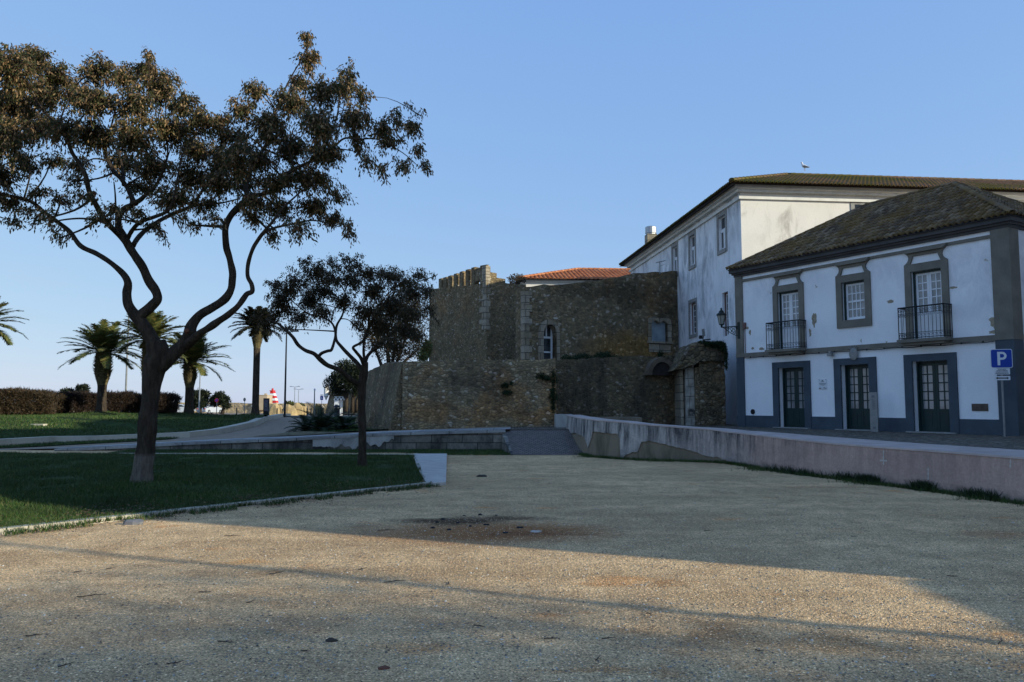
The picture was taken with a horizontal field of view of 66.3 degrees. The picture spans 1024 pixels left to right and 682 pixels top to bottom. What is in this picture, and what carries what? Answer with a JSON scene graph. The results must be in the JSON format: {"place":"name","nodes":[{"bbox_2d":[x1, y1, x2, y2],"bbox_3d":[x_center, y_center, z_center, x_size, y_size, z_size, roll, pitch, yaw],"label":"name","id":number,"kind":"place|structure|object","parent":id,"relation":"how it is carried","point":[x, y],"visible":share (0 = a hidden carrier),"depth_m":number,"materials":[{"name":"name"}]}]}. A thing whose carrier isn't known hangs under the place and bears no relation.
{"place":"outdoors","nodes":[
{"label":"outdoors","id":0,"kind":"place"},
{"bbox_2d":[0,410,357,447],"bbox_3d":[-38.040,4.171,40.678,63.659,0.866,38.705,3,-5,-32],"label":"lawn","id":1,"kind":"structure","parent":0,"point":[115,423],"depth_m":38.08,"materials":[{"name":"green plant"}]},
{"bbox_2d":[0,296,28,344],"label":"palm tree","id":2,"kind":"object","parent":1,"relation":"on","point":[7,340],"visible":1,"depth_m":44.70,"materials":[{"name":"green plant"}]},
{"bbox_2d":[0,386,66,414],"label":"hedge","id":3,"kind":"object","parent":1,"relation":"on","point":[32,401],"visible":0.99,"depth_m":45.64,"materials":[{"name":"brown plant"}]},
{"bbox_2d":[54,389,141,412],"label":"hedge","id":4,"kind":"object","parent":1,"relation":"on","point":[81,400],"visible":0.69,"depth_m":49.82,"materials":[{"name":"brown plant"}]},
{"bbox_2d":[56,319,141,411],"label":"palm tree","id":5,"kind":"object","parent":1,"relation":"on","point":[103,359],"visible":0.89,"depth_m":47.61,"materials":[{"name":"green plant"}]},
{"bbox_2d":[102,310,187,374],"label":"palm tree","id":6,"kind":"object","parent":1,"relation":"on","point":[156,321],"visible":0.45,"depth_m":45.77,"materials":[{"name":"green plant"}]},
{"bbox_2d":[158,391,182,413],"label":"hedge","id":7,"kind":"object","parent":1,"relation":"on","point":[168,402],"visible":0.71,"depth_m":49.56,"materials":[{"name":"green plant"}]},
{"bbox_2d":[169,333,235,413],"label":"palm tree","id":8,"kind":"object","parent":1,"relation":"on","point":[195,353],"visible":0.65,"depth_m":49.67,"materials":[{"name":"green plant"}]},
{"bbox_2d":[228,306,286,414],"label":"palm tree","id":9,"kind":"object","parent":1,"relation":"on","point":[257,340],"visible":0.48,"depth_m":47.84,"materials":[{"name":"green plant"}]},
{"bbox_2d":[263,398,269,414],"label":"advertising panel","id":10,"kind":"object","parent":1,"relation":"on","point":[266,401],"visible":0.91,"depth_m":61.70,"materials":[{"name":"blue metal"}]},
{"bbox_2d":[0,451,427,527],"bbox_3d":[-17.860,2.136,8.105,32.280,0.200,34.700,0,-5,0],"label":"lawn","id":11,"kind":"structure","parent":0,"point":[383,465],"depth_m":14.94,"materials":[{"name":"green plant"}]},
{"bbox_2d":[0,30,433,483],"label":"acacia tree","id":12,"kind":"object","parent":11,"relation":"on","point":[44,87],"visible":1,"depth_m":14.16,"materials":[{"name":"green plant"}]},
{"bbox_2d":[247,252,441,466],"bbox_3d":[-4.255,0.445,19.311,5.028,5.525,2.930,0,-5,0],"label":"acacia tree","id":13,"kind":"object","parent":11,"relation":"on","point":[394,305],"visible":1,"depth_m":19.02,"materials":[{"name":"green plant"}]},
{"bbox_2d":[0,413,510,449],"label":"raised ground","id":14,"kind":"structure","parent":0,"point":[276,426],"depth_m":32.07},
{"bbox_2d":[58,387,74,392],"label":"clipped shrub","id":15,"kind":"object","parent":14,"relation":"on","point":[66,389],"visible":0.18,"depth_m":66.21,"materials":[{"name":"green plant"}]},
{"bbox_2d":[73,383,90,391],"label":"clipped shrub","id":16,"kind":"object","parent":14,"relation":"on","point":[79,387],"visible":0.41,"depth_m":66.19,"materials":[{"name":"green plant"}]},
{"bbox_2d":[125,313,128,389],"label":"lamp post","id":17,"kind":"object","parent":14,"relation":"on","point":[126,365],"visible":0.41,"depth_m":63.95,"materials":[{"name":"grey metal"}]},
{"bbox_2d":[0,413,290,445],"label":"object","id":18,"kind":"structure","parent":14,"relation":"on","point":[255,422],"depth_m":33.08,"materials":[{"name":"concrete"}]},
{"bbox_2d":[13,402,326,412],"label":"sea wall","id":19,"kind":"structure","parent":14,"relation":"on","point":[240,407],"depth_m":136.53,"materials":[{"name":"beige stone"}]},
{"bbox_2d":[177,404,195,411],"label":"parked car","id":20,"kind":"object","parent":14,"relation":"on","point":[181,406],"visible":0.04,"depth_m":122.80,"materials":[{"name":"white paint"}]},
{"bbox_2d":[198,365,204,413],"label":"lamp post","id":21,"kind":"object","parent":14,"relation":"on","point":[199,394],"visible":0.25,"depth_m":65.79,"materials":[{"name":"metal"}]},
{"bbox_2d":[197,404,221,413],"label":"parked car","id":22,"kind":"object","parent":14,"relation":"on","point":[210,409],"visible":0.66,"depth_m":120.48,"materials":[{"name":"white paint"}]},
{"bbox_2d":[259,393,272,409],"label":"harbour block","id":23,"kind":"structure","parent":14,"relation":"on","point":[265,395],"depth_m":135.65,"materials":[{"name":"beige paint"}]},
{"bbox_2d":[269,388,278,402],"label":"harbour light","id":24,"kind":"object","parent":14,"relation":"on","point":[274,396],"visible":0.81,"depth_m":148.95,"materials":[{"name":"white paint"}]},
{"bbox_2d":[269,402,279,414],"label":"rock","id":25,"kind":"object","parent":14,"relation":"on","point":[272,408],"visible":0.67,"depth_m":99.31,"materials":[{"name":"beige stone"}]},
{"bbox_2d":[45,427,510,448],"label":"paved walk","id":26,"kind":"structure","parent":14,"relation":"on","point":[309,436],"depth_m":27.90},
{"bbox_2d":[283,404,296,414],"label":"rock","id":27,"kind":"object","parent":14,"relation":"on","point":[291,409],"visible":0.64,"depth_m":101.21,"materials":[{"name":"beige stone"}]},
{"bbox_2d":[283,330,298,416],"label":"lamp post","id":28,"kind":"object","parent":14,"relation":"on","point":[285,376],"visible":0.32,"depth_m":61.92,"materials":[{"name":"black metal"}]},
{"bbox_2d":[293,403,303,414],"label":"rock","id":29,"kind":"object","parent":14,"relation":"on","point":[298,406],"visible":0.56,"depth_m":102.30,"materials":[{"name":"beige stone"}]},
{"bbox_2d":[355,395,357,412],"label":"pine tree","id":30,"kind":"object","parent":14,"relation":"on","point":[356,404],"visible":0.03,"depth_m":87.50,"materials":[{"name":"plant"}]},
{"bbox_2d":[355,356,675,430],"bbox_3d":[0.868,2.600,37.454,16.400,3.384,12.943,1,-5,-12],"label":"bastion","id":31,"kind":"object","parent":14,"relation":"on","point":[415,395],"visible":0.82,"depth_m":31.00,"materials":[{"name":"brown stone"}]},
{"bbox_2d":[359,291,431,364],"bbox_3d":[-5.642,0.766,38.214,3.632,6.667,3.004,0,-5,0],"label":"dense tree","id":32,"kind":"object","parent":31,"relation":"on","point":[389,358],"visible":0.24,"depth_m":37.97,"materials":[{"name":"green plant"}]},
{"bbox_2d":[417,339,433,360],"bbox_3d":[-4.042,0.620,36.110,0.841,1.619,1.849,0,-5,0],"label":"shrub","id":33,"kind":"object","parent":31,"relation":"on","point":[426,353],"visible":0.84,"depth_m":36.38,"materials":[{"name":"green plant"}]},
{"bbox_2d":[429,265,525,360],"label":"castle tower","id":34,"kind":"structure","parent":31,"relation":"on","point":[478,320],"depth_m":42.68,"materials":[{"name":"stone"}]},
{"bbox_2d":[507,273,526,283],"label":"shrub","id":35,"kind":"object","parent":34,"relation":"on","point":[516,278],"visible":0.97,"depth_m":44.98,"materials":[{"name":"green plant"}]},
{"bbox_2d":[501,381,513,395],"bbox_3d":[-0.184,1.861,30.676,0.585,0.659,0.294,0,-5,0],"label":"wall plant","id":36,"kind":"object","parent":31,"relation":"attached to","point":[505,385],"depth_m":30.65,"materials":[{"name":"green plant"}]},
{"bbox_2d":[535,369,558,412],"bbox_3d":[1.395,1.985,31.104,1.003,1.784,0.436,1,-5,-8],"label":"wall plant","id":37,"kind":"object","parent":31,"relation":"attached to","point":[552,389],"depth_m":31.05,"materials":[{"name":"green plant"}]},
{"bbox_2d":[560,351,621,359],"bbox_3d":[3.403,0.706,33.340,2.736,0.623,0.758,0,-5,0],"label":"wall plant","id":38,"kind":"object","parent":31,"relation":"on","point":[586,356],"depth_m":33.25,"materials":[{"name":"green plant"}]},
{"bbox_2d":[516,271,677,359],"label":"castle wall","id":39,"kind":"structure","parent":31,"relation":"on","point":[634,314],"depth_m":39.18,"materials":[{"name":"brown stone"}]},
{"bbox_2d":[544,326,552,358],"bbox_3d":[1.629,0.431,38.111,0.690,2.614,0.402,0,-5,0],"label":"window","id":40,"kind":"structure","parent":39,"relation":"in","point":[547,331],"depth_m":38.19,"materials":[{"name":"white paint"}]},
{"bbox_2d":[657,350,663,356],"bbox_3d":[6.497,0.620,34.339,0.328,0.486,0.302,-3,-5,34],"label":"wall plant","id":41,"kind":"object","parent":31,"relation":"attached to","point":[659,353],"depth_m":34.33,"materials":[{"name":"green plant"}]},
{"bbox_2d":[220,414,354,415],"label":"road","id":42,"kind":"structure","parent":0,"point":[308,414],"depth_m":111.66,"materials":[{"name":"grey asphalt"}]},
{"bbox_2d":[194,388,211,412],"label":"roadside tree","id":43,"kind":"object","parent":42,"relation":"on","point":[204,397],"visible":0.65,"depth_m":111.35,"materials":[{"name":"green plant"}]},
{"bbox_2d":[208,391,232,413],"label":"roadside tree","id":44,"kind":"object","parent":42,"relation":"on","point":[224,401],"visible":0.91,"depth_m":111.14,"materials":[{"name":"green plant"}]},
{"bbox_2d":[286,400,296,405],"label":"tree","id":45,"kind":"object","parent":42,"relation":"on","point":[292,403],"visible":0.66,"depth_m":107.97,"materials":[{"name":"green plant"}]},
{"bbox_2d":[334,396,344,415],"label":"kiosk","id":46,"kind":"object","parent":42,"relation":"on","point":[338,400],"visible":0.62,"depth_m":87.74,"materials":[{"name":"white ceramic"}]},
{"bbox_2d":[324,386,356,414],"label":"coastal fort","id":47,"kind":"structure","parent":42,"relation":"on","point":[330,405],"depth_m":108.71,"materials":[{"name":"white"}]},
{"bbox_2d":[322,358,359,411],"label":"pine tree","id":48,"kind":"object","parent":42,"relation":"on","point":[337,383],"visible":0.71,"depth_m":87.38,"materials":[{"name":"green plant"}]},
{"bbox_2d":[346,364,359,412],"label":"pine tree","id":49,"kind":"object","parent":42,"relation":"on","point":[352,407],"visible":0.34,"depth_m":87.40,"materials":[{"name":"green plant"}]},
{"bbox_2d":[259,431,340,435],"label":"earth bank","id":50,"kind":"structure","parent":0,"point":[299,433],"depth_m":29.30,"materials":[{"name":"brown soil"}]},
{"bbox_2d":[334,405,339,415],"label":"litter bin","id":51,"kind":"object","parent":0,"point":[336,406],"visible":0.73,"depth_m":67.55,"materials":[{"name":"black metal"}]},
{"bbox_2d":[0,435,1023,681],"bbox_3d":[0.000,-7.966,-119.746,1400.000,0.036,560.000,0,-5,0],"label":"gravel ground","id":52,"kind":"structure","parent":0,"point":[624,489],"depth_m":7.00,"materials":[{"name":"beige gravel"}]},
{"bbox_2d":[123,519,143,524],"bbox_3d":[-5.043,2.404,10.430,0.277,0.072,0.148,0,-5,0],"label":"grey stone","id":53,"kind":"object","parent":52,"relation":"on","point":[133,521],"visible":0.98,"depth_m":10.38,"materials":[{"name":"grey stone"}]},
{"bbox_2d":[0,482,431,534],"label":"kerb","id":54,"kind":"structure","parent":52,"relation":"on","point":[103,518],"depth_m":11.41,"materials":[{"name":"stone"}]},
{"bbox_2d":[0,478,468,534],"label":"fallen leaves","id":55,"kind":"object","parent":52,"relation":"on","point":[212,502],"visible":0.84,"depth_m":11.98,"materials":[{"name":"brown plant"}]},
{"bbox_2d":[119,453,413,454],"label":"kerb","id":56,"kind":"structure","parent":52,"relation":"on","point":[266,453],"depth_m":24.23,"materials":[{"name":"stone"}]},
{"bbox_2d":[54,429,512,454],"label":"stone block wall","id":57,"kind":"structure","parent":52,"relation":"on","point":[482,439],"depth_m":26.77,"materials":[{"name":"stone"}]},
{"bbox_2d":[107,450,507,454],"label":"wall verge","id":58,"kind":"object","parent":52,"relation":"on","point":[310,451],"depth_m":25.83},
{"bbox_2d":[325,637,337,641],"bbox_3d":[-1.216,2.018,5.294,0.095,0.024,0.057,0,-5,0],"label":"leaf clump","id":59,"kind":"object","parent":52,"relation":"on","point":[329,639],"visible":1,"depth_m":5.28,"materials":[{"name":"green plant"}]},
{"bbox_2d":[378,665,389,669],"bbox_3d":[-0.771,1.977,4.744,0.088,0.018,0.063,0,-5,0],"label":"leaf clump","id":60,"kind":"object","parent":52,"relation":"on","point":[385,667],"visible":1,"depth_m":4.73,"materials":[{"name":"brown plant"}]},
{"bbox_2d":[414,454,446,485],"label":"concrete slab","id":61,"kind":"structure","parent":52,"relation":"on","point":[433,467],"depth_m":19.28,"materials":[{"name":"grey concrete"}]},
{"bbox_2d":[12,461,1002,681],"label":"fallen leaves","id":62,"kind":"object","parent":52,"relation":"on","point":[482,609],"visible":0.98,"depth_m":5.84,"materials":[{"name":"brown plant"}]},
{"bbox_2d":[2,448,1023,535],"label":"edge grass","id":63,"kind":"structure","parent":52,"relation":"on","point":[486,451],"depth_m":15.29,"materials":[{"name":"green plant"}]},
{"bbox_2d":[505,429,581,454],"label":"paved ramp","id":64,"kind":"structure","parent":52,"relation":"on","point":[542,442],"depth_m":25.86,"materials":[{"name":"grey stone"}]},
{"bbox_2d":[566,415,1023,501],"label":"retaining wall","id":65,"kind":"structure","parent":52,"relation":"on","point":[954,468],"depth_m":17.59,"materials":[{"name":"pink paint"}]},
{"bbox_2d":[763,464,1004,501],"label":"tall weeds","id":66,"kind":"object","parent":52,"relation":"on","point":[921,485],"visible":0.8,"depth_m":14.62,"materials":[{"name":"green plant"}]},
{"bbox_2d":[0,0,1023,403],"label":"sky","id":67,"kind":"structure","parent":0,"point":[557,132],"materials":[{"name":"blue"}]},
{"bbox_2d":[511,424,1023,449],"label":"cobbled terrace","id":68,"kind":"structure","parent":0,"point":[997,441],"depth_m":21.56,"materials":[{"name":"grey stone"}]},
{"bbox_2d":[515,267,630,286],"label":"roofed building","id":69,"kind":"structure","parent":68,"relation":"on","point":[569,276],"depth_m":55.55,"materials":[{"name":"orange tile"}]},
{"bbox_2d":[554,414,641,426],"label":"parapet","id":70,"kind":"structure","parent":68,"relation":"on","point":[560,420],"depth_m":29.89,"materials":[{"name":"paint"}]},
{"bbox_2d":[668,342,726,425],"bbox_3d":[7.762,1.911,33.285,2.247,3.694,2.291,0,-5,0],"label":"gateway stub","id":71,"kind":"object","parent":68,"relation":"on","point":[700,387],"visible":0.92,"depth_m":32.38,"materials":[{"name":"brown stone"}]},
{"bbox_2d":[699,329,710,339],"bbox_3d":[8.298,-0.269,33.729,0.482,0.494,0.280,0,-5,0],"label":"floodlight","id":72,"kind":"object","parent":71,"relation":"on","point":[702,335],"visible":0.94,"depth_m":33.65,"materials":[{"name":"black metal"}]},
{"bbox_2d":[697,340,728,370],"bbox_3d":[8.274,0.583,32.272,1.303,1.298,0.543,-1,-5,12],"label":"wall plant","id":73,"kind":"object","parent":71,"relation":"attached to","point":[721,345],"depth_m":32.17,"materials":[{"name":"green plant"}]},
{"bbox_2d":[619,173,1023,424],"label":"white building","id":74,"kind":"structure","parent":68,"relation":"on","point":[701,246],"depth_m":34.58,"materials":[{"name":"paint"}]},
{"bbox_2d":[674,247,676,270],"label":"window","id":75,"kind":"structure","parent":74,"relation":"in","point":[675,260],"depth_m":42.38,"materials":[{"name":"glass"}]},
{"bbox_2d":[692,236,694,264],"bbox_3d":[9.169,-4.544,39.316,0.070,1.518,0.819,0,-5,-6],"label":"window","id":76,"kind":"structure","parent":74,"relation":"in","point":[693,249],"depth_m":39.56,"materials":[{"name":"glass"}]},
{"bbox_2d":[693,304,695,333],"bbox_3d":[9.209,-1.112,39.114,0.045,1.535,0.860,0,-5,-6],"label":"window","id":77,"kind":"structure","parent":74,"relation":"in","point":[694,305],"depth_m":39.43,"materials":[{"name":"white paint"}]},
{"bbox_2d":[721,216,725,248],"bbox_3d":[9.581,-4.866,35.286,0.070,1.518,0.891,0,-5,-6],"label":"window","id":78,"kind":"structure","parent":74,"relation":"in","point":[723,218],"depth_m":35.49,"materials":[{"name":"grey glass"}]},
{"bbox_2d":[726,294,728,335],"bbox_3d":[9.655,-1.171,34.806,0.045,1.898,0.584,0,-5,-6],"label":"window","id":79,"kind":"structure","parent":74,"relation":"in","point":[726,294],"depth_m":35.04,"materials":[{"name":"glass"}]},
{"bbox_2d":[850,202,867,209],"bbox_3d":[15.080,-5.120,33.658,1.100,1.820,0.051,0,-5,-6],"label":"window","id":80,"kind":"structure","parent":74,"relation":"in","point":[853,204],"depth_m":33.67,"materials":[{"name":"glass"}]},
{"bbox_2d":[869,392,878,431],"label":"information pillar","id":81,"kind":"structure","parent":68,"relation":"on","point":[874,413],"depth_m":25.26,"materials":[{"name":"grey metal"}]},
{"bbox_2d":[725,181,1023,435],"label":"town house","id":82,"kind":"structure","parent":68,"relation":"on","point":[908,307],"depth_m":25.71,"materials":[{"name":"white painted plaster"},{"name":"weathered tile"},{"name":"blue-grey paint"}]},
{"bbox_2d":[716,308,739,338],"bbox_3d":[8.641,-0.715,31.372,0.973,1.300,0.406,-5,-6,45],"label":"wall lantern","id":83,"kind":"object","parent":82,"relation":"attached to","point":[721,315],"depth_m":31.45,"materials":[{"name":"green metal"}]},
{"bbox_2d":[781,292,799,348],"bbox_3d":[10.388,-0.754,29.106,0.045,2.072,0.860,3,-5,-30],"label":"balcony door","id":84,"kind":"structure","parent":82,"relation":"in","point":[790,308],"depth_m":29.15,"materials":[{"name":"white paint"}]},
{"bbox_2d":[784,369,804,426],"bbox_3d":[10.510,2.102,28.918,0.045,2.137,1.058,3,-5,-30],"label":"door","id":85,"kind":"structure","parent":82,"relation":"in","point":[794,380],"depth_m":28.99,"materials":[{"name":"green paint"}]},
{"bbox_2d":[846,282,864,319],"bbox_3d":[11.770,-1.355,26.777,0.047,1.245,0.769,3,-5,-30],"label":"window","id":86,"kind":"structure","parent":82,"relation":"in","point":[855,301],"depth_m":26.81,"materials":[{"name":"white glass"}]},
{"bbox_2d":[847,366,869,428],"bbox_3d":[11.851,1.918,26.617,0.045,2.137,0.979,3,-5,-30],"label":"door","id":87,"kind":"structure","parent":82,"relation":"in","point":[857,376],"depth_m":26.67,"materials":[{"name":"green paint"}]},
{"bbox_2d":[916,271,943,337],"bbox_3d":[13.080,-1.122,24.505,0.045,2.072,0.872,3,-5,-30],"label":"balcony door","id":88,"kind":"structure","parent":82,"relation":"in","point":[928,285],"depth_m":24.52,"materials":[{"name":"white paint"}]},
{"bbox_2d":[919,362,949,431],"bbox_3d":[13.181,1.737,24.342,0.045,2.137,1.047,3,-5,-30],"label":"door","id":89,"kind":"structure","parent":82,"relation":"in","point":[933,377],"depth_m":24.38,"materials":[{"name":"green paint"}]},
{"bbox_2d":[990,349,1012,436],"bbox_3d":[13.487,1.446,21.541,0.530,2.449,0.081,-1,-5,18],"label":"parking sign","id":90,"kind":"object","parent":68,"relation":"on","point":[1001,360],"visible":1,"depth_m":21.56,"materials":[{"name":"blue metal"}]},
{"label":"side lawn","id":91,"kind":"structure","parent":0,"visible":0},
{"bbox_2d":[284,402,368,437],"bbox_3d":[-7.481,3.255,31.488,3.599,1.659,2.902,0,-5,0],"label":"palm","id":92,"kind":"object","parent":91,"relation":"on","point":[318,422],"visible":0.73,"depth_m":31.28,"materials":[{"name":"green plant"}]}
]}

